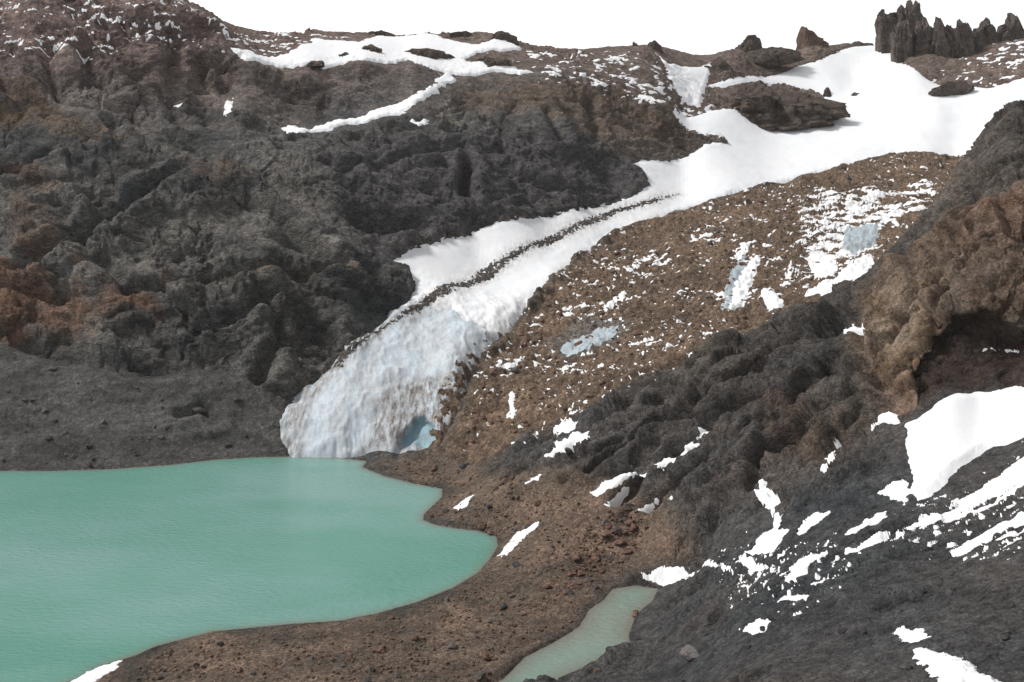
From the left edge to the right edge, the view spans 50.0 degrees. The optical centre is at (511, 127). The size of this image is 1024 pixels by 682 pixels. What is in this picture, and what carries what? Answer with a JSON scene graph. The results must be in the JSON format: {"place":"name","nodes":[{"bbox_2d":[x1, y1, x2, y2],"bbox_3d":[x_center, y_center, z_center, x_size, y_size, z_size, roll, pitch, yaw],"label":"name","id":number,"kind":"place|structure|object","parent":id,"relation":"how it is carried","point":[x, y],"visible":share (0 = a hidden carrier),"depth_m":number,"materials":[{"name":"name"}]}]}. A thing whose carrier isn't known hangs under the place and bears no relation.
{"place":"outdoors","nodes":[
{"label":"outdoors","id":0,"kind":"place"},
{"bbox_2d":[0,337,278,470],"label":"scree slope","id":1,"kind":"structure","parent":0,"point":[188,433],"depth_m":343.27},
{"bbox_2d":[191,407,206,415],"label":"boulder","id":2,"kind":"object","parent":1,"relation":"on","point":[200,410],"visible":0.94,"depth_m":347.30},
{"bbox_2d":[232,396,241,401],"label":"boulder","id":3,"kind":"object","parent":1,"relation":"on","point":[236,399],"visible":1,"depth_m":350.33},
{"bbox_2d":[0,456,497,681],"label":"lake","id":4,"kind":"structure","parent":0,"point":[99,568],"depth_m":257.90,"materials":[{"name":"liquid"}]},
{"bbox_2d":[0,454,498,644],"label":"shoreline","id":5,"kind":"structure","parent":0,"point":[31,469],"depth_m":320.54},
{"bbox_2d":[96,449,690,681],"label":"shore","id":6,"kind":"structure","parent":0,"point":[656,549],"depth_m":224.87,"materials":[{"name":"gravel"}]},
{"bbox_2d":[71,660,121,681],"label":"snow patch","id":7,"kind":"object","parent":6,"relation":"on","point":[95,674],"visible":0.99,"depth_m":200.41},
{"bbox_2d":[363,676,372,681],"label":"boulder","id":8,"kind":"object","parent":6,"relation":"on","point":[368,679],"visible":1,"depth_m":186.11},
{"bbox_2d":[377,645,385,652],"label":"boulder","id":9,"kind":"object","parent":6,"relation":"on","point":[381,648],"visible":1,"depth_m":200.75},
{"bbox_2d":[136,464,652,681],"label":"pebbles","id":10,"kind":"object","parent":6,"relation":"on","point":[601,541],"visible":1,"depth_m":218.78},
{"bbox_2d":[448,643,456,649],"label":"boulder","id":11,"kind":"object","parent":6,"relation":"on","point":[452,646],"visible":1,"depth_m":204.73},
{"bbox_2d":[453,495,472,509],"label":"snow patch","id":12,"kind":"object","parent":6,"relation":"on","point":[463,504],"visible":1,"depth_m":285.88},
{"bbox_2d":[459,462,468,468],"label":"boulder","id":13,"kind":"object","parent":6,"relation":"on","point":[463,465],"visible":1,"depth_m":313.71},
{"bbox_2d":[475,670,485,680],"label":"boulder","id":14,"kind":"object","parent":6,"relation":"on","point":[479,676],"visible":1,"depth_m":191.08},
{"bbox_2d":[478,523,485,529],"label":"boulder","id":15,"kind":"object","parent":6,"relation":"on","point":[481,526],"visible":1,"depth_m":272.37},
{"bbox_2d":[483,651,490,660],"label":"boulder","id":16,"kind":"object","parent":6,"relation":"on","point":[486,657],"visible":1,"depth_m":198.53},
{"bbox_2d":[499,602,506,609],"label":"boulder","id":17,"kind":"object","parent":6,"relation":"on","point":[503,605],"visible":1,"depth_m":224.43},
{"bbox_2d":[497,521,538,556],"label":"snow patch","id":18,"kind":"object","parent":6,"relation":"on","point":[518,536],"visible":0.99,"depth_m":258.10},
{"bbox_2d":[525,474,540,483],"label":"snow patch","id":19,"kind":"object","parent":6,"relation":"on","point":[536,478],"visible":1,"depth_m":278.41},
{"bbox_2d":[572,554,581,560],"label":"boulder","id":20,"kind":"object","parent":6,"relation":"on","point":[576,557],"visible":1,"depth_m":241.99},
{"bbox_2d":[578,570,585,576],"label":"boulder","id":21,"kind":"object","parent":6,"relation":"on","point":[581,573],"visible":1,"depth_m":236.09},
{"bbox_2d":[591,553,600,559],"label":"boulder","id":22,"kind":"object","parent":6,"relation":"on","point":[594,556],"visible":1,"depth_m":243.26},
{"bbox_2d":[601,532,611,536],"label":"boulder","id":23,"kind":"object","parent":6,"relation":"on","point":[608,534],"visible":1,"depth_m":249.48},
{"bbox_2d":[604,523,611,529],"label":"boulder","id":24,"kind":"object","parent":6,"relation":"on","point":[608,526],"visible":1,"depth_m":253.07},
{"bbox_2d":[604,487,628,507],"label":"snow patch","id":25,"kind":"object","parent":6,"relation":"on","point":[617,501],"visible":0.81,"depth_m":263.30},
{"bbox_2d":[612,527,621,534],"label":"boulder","id":26,"kind":"object","parent":6,"relation":"on","point":[617,529],"visible":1,"depth_m":251.46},
{"bbox_2d":[590,472,645,496],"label":"snow patch","id":27,"kind":"object","parent":6,"relation":"on","point":[605,485],"visible":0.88,"depth_m":265.22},
{"bbox_2d":[614,539,627,544],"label":"boulder","id":28,"kind":"object","parent":6,"relation":"on","point":[620,542],"visible":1,"depth_m":247.44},
{"bbox_2d":[623,549,632,553],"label":"boulder","id":29,"kind":"object","parent":6,"relation":"on","point":[628,551],"visible":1,"depth_m":243.63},
{"bbox_2d":[624,503,634,509],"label":"boulder","id":30,"kind":"object","parent":6,"relation":"on","point":[628,506],"visible":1,"depth_m":257.71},
{"bbox_2d":[630,523,637,531],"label":"boulder","id":31,"kind":"object","parent":6,"relation":"on","point":[634,527],"visible":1,"depth_m":252.30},
{"bbox_2d":[638,496,672,513],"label":"snow patch","id":32,"kind":"object","parent":6,"relation":"on","point":[648,508],"visible":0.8,"depth_m":257.33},
{"bbox_2d":[0,0,842,492],"bbox_3d":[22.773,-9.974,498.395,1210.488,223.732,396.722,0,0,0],"label":"mountainside","id":33,"kind":"structure","parent":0,"point":[146,228],"depth_m":444.73,"materials":[{"name":"stone"}]},
{"bbox_2d":[0,0,348,63],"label":"snow dusting","id":34,"kind":"object","parent":33,"relation":"on","point":[157,27],"visible":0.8,"depth_m":604.67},
{"bbox_2d":[223,98,233,115],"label":"snow patch","id":35,"kind":"object","parent":33,"relation":"on","point":[228,106],"visible":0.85,"depth_m":558.60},
{"bbox_2d":[307,60,324,67],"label":"rock outcrop","id":36,"kind":"object","parent":33,"relation":"on","point":[316,64],"visible":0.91,"depth_m":622.11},
{"bbox_2d":[281,72,455,132],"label":"snow patch","id":37,"kind":"object","parent":33,"relation":"on","point":[399,108],"visible":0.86,"depth_m":582.39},
{"bbox_2d":[410,119,428,125],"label":"snow patch","id":38,"kind":"object","parent":33,"relation":"on","point":[424,121],"visible":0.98,"depth_m":566.85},
{"bbox_2d":[280,45,1023,457],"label":"glacier","id":39,"kind":"object","parent":33,"relation":"on","point":[398,379],"visible":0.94,"depth_m":485.53,"materials":[{"name":"ice"}]},
{"bbox_2d":[729,80,850,130],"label":"rock outcrop","id":40,"kind":"object","parent":39,"relation":"on","point":[759,103],"visible":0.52,"depth_m":705.96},
{"bbox_2d":[822,87,831,96],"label":"rock outcrop","id":41,"kind":"object","parent":39,"relation":"on","point":[827,92],"visible":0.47,"depth_m":769.74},
{"bbox_2d":[928,81,974,96],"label":"rock outcrop","id":42,"kind":"object","parent":39,"relation":"on","point":[948,88],"visible":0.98,"depth_m":731.35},
{"bbox_2d":[317,126,646,254],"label":"cliff","id":43,"kind":"structure","parent":0,"point":[387,191],"depth_m":524.82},
{"bbox_2d":[499,585,657,681],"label":"pond","id":44,"kind":"structure","parent":0,"point":[607,621],"depth_m":208.13,"materials":[{"name":"liquid"}]},
{"bbox_2d":[138,99,1023,681],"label":"hillside","id":45,"kind":"structure","parent":0,"point":[780,399],"depth_m":218.10,"materials":[{"name":"stone"}]},
{"bbox_2d":[553,418,577,435],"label":"snow patch","id":46,"kind":"object","parent":45,"relation":"on","point":[567,426],"visible":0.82,"depth_m":297.44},
{"bbox_2d":[544,431,589,457],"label":"snow patch","id":47,"kind":"object","parent":45,"relation":"on","point":[571,440],"visible":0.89,"depth_m":283.14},
{"bbox_2d":[564,447,571,454],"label":"boulder","id":48,"kind":"object","parent":45,"relation":"on","point":[568,451],"visible":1,"depth_m":281.16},
{"bbox_2d":[654,442,699,470],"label":"snow patch","id":49,"kind":"object","parent":45,"relation":"on","point":[666,461],"visible":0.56,"depth_m":262.99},
{"bbox_2d":[641,560,732,585],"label":"snow patch","id":50,"kind":"object","parent":45,"relation":"on","point":[662,576],"visible":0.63,"depth_m":233.10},
{"bbox_2d":[679,644,699,660],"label":"boulder","id":51,"kind":"object","parent":45,"relation":"on","point":[687,652],"visible":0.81,"depth_m":165.88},
{"bbox_2d":[696,427,708,439],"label":"snow patch","id":52,"kind":"object","parent":45,"relation":"on","point":[702,431],"visible":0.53,"depth_m":270.01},
{"bbox_2d":[735,553,768,571],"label":"snow patch","id":53,"kind":"object","parent":45,"relation":"on","point":[749,563],"visible":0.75,"depth_m":197.85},
{"bbox_2d":[739,618,770,634],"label":"snow patch","id":54,"kind":"object","parent":45,"relation":"on","point":[753,628],"visible":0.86,"depth_m":154.82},
{"bbox_2d":[747,479,788,555],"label":"snow patch","id":55,"kind":"object","parent":45,"relation":"on","point":[769,541],"visible":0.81,"depth_m":205.22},
{"bbox_2d":[778,594,808,601],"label":"snow patch","id":56,"kind":"object","parent":45,"relation":"on","point":[804,597],"visible":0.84,"depth_m":160.26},
{"bbox_2d":[785,550,827,581],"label":"snow patch","id":57,"kind":"object","parent":45,"relation":"on","point":[797,570],"visible":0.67,"depth_m":174.80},
{"bbox_2d":[797,510,829,534],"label":"snow patch","id":58,"kind":"object","parent":45,"relation":"on","point":[815,518],"visible":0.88,"depth_m":197.76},
{"bbox_2d":[820,437,841,472],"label":"snow patch","id":59,"kind":"object","parent":45,"relation":"on","point":[824,467],"visible":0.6,"depth_m":217.69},
{"bbox_2d":[838,627,846,633],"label":"boulder","id":60,"kind":"object","parent":45,"relation":"on","point":[842,630],"visible":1,"depth_m":142.40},
{"bbox_2d":[845,511,886,534],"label":"snow patch","id":61,"kind":"object","parent":45,"relation":"on","point":[876,518],"visible":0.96,"depth_m":182.54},
{"bbox_2d":[844,531,889,554],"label":"snow patch","id":62,"kind":"object","parent":45,"relation":"on","point":[879,537],"visible":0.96,"depth_m":174.21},
{"bbox_2d":[719,441,1023,615],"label":"snow dusting","id":63,"kind":"object","parent":45,"relation":"on","point":[981,516],"visible":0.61,"depth_m":172.85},
{"bbox_2d":[871,411,900,430],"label":"snow patch","id":64,"kind":"object","parent":45,"relation":"on","point":[888,417],"visible":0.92,"depth_m":223.48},
{"bbox_2d":[877,479,909,504],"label":"snow patch","id":65,"kind":"object","parent":45,"relation":"on","point":[898,490],"visible":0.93,"depth_m":194.46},
{"bbox_2d":[905,664,912,670],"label":"boulder","id":66,"kind":"object","parent":45,"relation":"on","point":[908,667],"visible":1,"depth_m":121.14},
{"bbox_2d":[892,626,930,642],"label":"snow patch","id":67,"kind":"object","parent":45,"relation":"on","point":[911,636],"visible":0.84,"depth_m":131.92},
{"bbox_2d":[847,179,1023,414],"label":"crag","id":68,"kind":"structure","parent":45,"relation":"on","point":[958,262],"depth_m":247.13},
{"bbox_2d":[843,323,864,334],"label":"snow patch","id":69,"kind":"object","parent":68,"relation":"on","point":[857,330],"visible":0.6,"depth_m":264.95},
{"bbox_2d":[982,347,1018,352],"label":"snow patch","id":70,"kind":"object","parent":68,"relation":"on","point":[1006,350],"visible":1,"depth_m":234.96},
{"bbox_2d":[912,647,1000,681],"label":"snow patch","id":71,"kind":"object","parent":45,"relation":"on","point":[944,667],"visible":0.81,"depth_m":116.40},
{"bbox_2d":[905,386,1023,500],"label":"snow patch","id":72,"kind":"object","parent":45,"relation":"on","point":[948,437],"visible":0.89,"depth_m":210.18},
{"bbox_2d":[911,457,1023,526],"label":"snow patch","id":73,"kind":"object","parent":45,"relation":"on","point":[1008,478],"visible":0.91,"depth_m":182.93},
{"bbox_2d":[941,481,1023,525],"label":"snow patch","id":74,"kind":"object","parent":45,"relation":"on","point":[955,516],"visible":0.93,"depth_m":175.57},
{"bbox_2d":[950,511,1023,556],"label":"snow patch","id":75,"kind":"object","parent":45,"relation":"on","point":[1017,521],"visible":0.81,"depth_m":161.95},
{"bbox_2d":[1000,634,1008,639],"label":"boulder","id":76,"kind":"object","parent":45,"relation":"on","point":[1004,637],"visible":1,"depth_m":124.42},
{"bbox_2d":[997,529,1023,540],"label":"snow patch","id":77,"kind":"object","parent":45,"relation":"on","point":[1010,533],"visible":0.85,"depth_m":159.78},
{"bbox_2d":[173,0,1023,159],"bbox_3d":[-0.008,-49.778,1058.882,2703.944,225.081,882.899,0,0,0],"label":"ridge","id":78,"kind":"structure","parent":0,"point":[929,67],"depth_m":703.74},
{"bbox_2d":[362,44,381,52],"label":"rock outcrop","id":79,"kind":"object","parent":78,"relation":"on","point":[371,47],"visible":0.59,"depth_m":652.09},
{"bbox_2d":[367,30,395,36],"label":"skyline rock","id":80,"kind":"object","parent":78,"relation":"on","point":[381,33],"visible":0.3,"depth_m":707.35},
{"bbox_2d":[231,33,533,76],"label":"snow patch","id":81,"kind":"object","parent":78,"relation":"on","point":[327,52],"visible":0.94,"depth_m":654.57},
{"bbox_2d":[404,48,454,58],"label":"rock outcrop","id":82,"kind":"object","parent":78,"relation":"on","point":[431,53],"visible":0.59,"depth_m":660.69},
{"bbox_2d":[450,31,472,37],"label":"rock outcrop","id":83,"kind":"object","parent":78,"relation":"on","point":[458,34],"visible":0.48,"depth_m":741.94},
{"bbox_2d":[471,56,512,66],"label":"rock outcrop","id":84,"kind":"object","parent":78,"relation":"on","point":[489,62],"visible":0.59,"depth_m":660.39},
{"bbox_2d":[490,31,518,44],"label":"rock outcrop","id":85,"kind":"object","parent":78,"relation":"on","point":[506,36],"visible":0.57,"depth_m":714.70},
{"bbox_2d":[647,40,663,53],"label":"skyline rock","id":86,"kind":"object","parent":78,"relation":"on","point":[655,45],"visible":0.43,"depth_m":757.90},
{"bbox_2d":[656,53,710,107],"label":"snow patch","id":87,"kind":"object","parent":78,"relation":"on","point":[689,84],"visible":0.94,"depth_m":726.87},
{"bbox_2d":[704,57,735,81],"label":"rock outcrop","id":88,"kind":"object","parent":78,"relation":"on","point":[718,64],"visible":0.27,"depth_m":765.66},
{"bbox_2d":[735,35,762,52],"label":"skyline rock","id":89,"kind":"object","parent":78,"relation":"on","point":[749,43],"visible":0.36,"depth_m":829.64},
{"bbox_2d":[516,39,1023,136],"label":"snow dusting","id":90,"kind":"object","parent":78,"relation":"on","point":[645,97],"visible":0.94,"depth_m":691.27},
{"bbox_2d":[746,46,804,67],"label":"rock outcrop","id":91,"kind":"object","parent":78,"relation":"on","point":[772,57],"visible":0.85,"depth_m":806.71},
{"bbox_2d":[796,26,828,49],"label":"skyline rock","id":92,"kind":"object","parent":78,"relation":"on","point":[805,37],"visible":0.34,"depth_m":859.03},
{"bbox_2d":[853,41,873,46],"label":"rock outcrop","id":93,"kind":"object","parent":78,"relation":"on","point":[858,43],"visible":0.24,"depth_m":886.51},
{"bbox_2d":[874,4,903,53],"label":"rock tower","id":94,"kind":"structure","parent":78,"relation":"on","point":[885,23],"depth_m":843.27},
{"bbox_2d":[890,19,913,62],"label":"rock tower","id":95,"kind":"structure","parent":78,"relation":"on","point":[901,40],"depth_m":805.66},
{"bbox_2d":[896,0,923,33],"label":"rock tower","id":96,"kind":"structure","parent":78,"relation":"on","point":[912,14],"depth_m":830.22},
{"bbox_2d":[913,27,932,54],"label":"rock tower","id":97,"kind":"structure","parent":78,"relation":"on","point":[921,45],"depth_m":805.25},
{"bbox_2d":[914,17,932,43],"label":"rock tower","id":98,"kind":"structure","parent":78,"relation":"on","point":[926,28],"depth_m":809.92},
{"bbox_2d":[931,16,952,56],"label":"rock tower","id":99,"kind":"structure","parent":78,"relation":"on","point":[942,43],"depth_m":799.57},
{"bbox_2d":[948,19,975,57],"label":"rock tower","id":100,"kind":"structure","parent":78,"relation":"on","point":[963,35],"depth_m":798.12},
{"bbox_2d":[972,17,998,50],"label":"rock tower","id":101,"kind":"structure","parent":78,"relation":"on","point":[984,32],"depth_m":806.49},
{"bbox_2d":[989,24,1016,43],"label":"rock tower","id":102,"kind":"structure","parent":78,"relation":"on","point":[1003,33],"depth_m":805.35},
{"bbox_2d":[1005,13,1023,39],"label":"rock tower","id":103,"kind":"structure","parent":78,"relation":"on","point":[1013,22],"depth_m":806.51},
{"bbox_2d":[189,0,1023,54],"label":"sky","id":104,"kind":"structure","parent":0,"point":[699,27],"materials":[{"name":"white"}]},
{"bbox_2d":[436,151,964,465],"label":"moraine","id":105,"kind":"structure","parent":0,"point":[501,436],"depth_m":431.91,"materials":[{"name":"gravel"}]},
{"bbox_2d":[497,356,524,369],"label":"snow patch","id":106,"kind":"object","parent":105,"relation":"on","point":[508,365],"visible":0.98,"depth_m":376.60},
{"bbox_2d":[506,391,516,418],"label":"snow patch","id":107,"kind":"object","parent":105,"relation":"on","point":[512,411],"visible":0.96,"depth_m":344.21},
{"bbox_2d":[510,367,518,372],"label":"boulder","id":108,"kind":"object","parent":105,"relation":"on","point":[515,369],"visible":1,"depth_m":369.96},
{"bbox_2d":[561,325,618,356],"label":"ice patch","id":109,"kind":"object","parent":105,"relation":"on","point":[599,334],"visible":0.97,"depth_m":383.19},
{"bbox_2d":[602,291,626,311],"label":"snow patch","id":110,"kind":"object","parent":105,"relation":"on","point":[621,296],"visible":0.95,"depth_m":429.05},
{"bbox_2d":[633,330,642,335],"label":"boulder","id":111,"kind":"object","parent":105,"relation":"on","point":[637,333],"visible":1,"depth_m":371.67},
{"bbox_2d":[464,170,884,444],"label":"rubble","id":112,"kind":"object","parent":105,"relation":"on","point":[525,422],"visible":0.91,"depth_m":401.14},
{"bbox_2d":[464,151,947,450],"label":"boulders","id":113,"kind":"object","parent":105,"relation":"on","point":[620,318],"visible":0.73,"depth_m":424.42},
{"bbox_2d":[488,157,947,443],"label":"snow dusting","id":114,"kind":"object","parent":105,"relation":"on","point":[658,263],"visible":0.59,"depth_m":452.78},
{"bbox_2d":[721,255,746,310],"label":"ice patch","id":115,"kind":"object","parent":105,"relation":"on","point":[735,272],"visible":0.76,"depth_m":431.01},
{"bbox_2d":[728,255,759,310],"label":"snow patch","id":116,"kind":"object","parent":105,"relation":"on","point":[742,285],"visible":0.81,"depth_m":428.33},
{"bbox_2d":[734,240,756,258],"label":"snow patch","id":117,"kind":"object","parent":105,"relation":"on","point":[739,254],"visible":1,"depth_m":478.16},
{"bbox_2d":[758,286,783,311],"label":"snow patch","id":118,"kind":"object","parent":105,"relation":"on","point":[772,300],"visible":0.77,"depth_m":404.26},
{"bbox_2d":[785,260,791,277],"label":"snow patch","id":119,"kind":"object","parent":105,"relation":"on","point":[789,274],"visible":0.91,"depth_m":441.61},
{"bbox_2d":[807,252,837,278],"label":"snow patch","id":120,"kind":"object","parent":105,"relation":"on","point":[827,267],"visible":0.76,"depth_m":444.97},
{"bbox_2d":[805,254,873,296],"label":"snow patch","id":121,"kind":"object","parent":105,"relation":"on","point":[858,267],"visible":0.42,"depth_m":404.51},
{"bbox_2d":[841,223,879,255],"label":"ice patch","id":122,"kind":"object","parent":105,"relation":"on","point":[858,238],"visible":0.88,"depth_m":484.64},
{"bbox_2d":[781,179,943,277],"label":"snow dusting","id":123,"kind":"object","parent":105,"relation":"on","point":[871,197],"visible":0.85,"depth_m":526.62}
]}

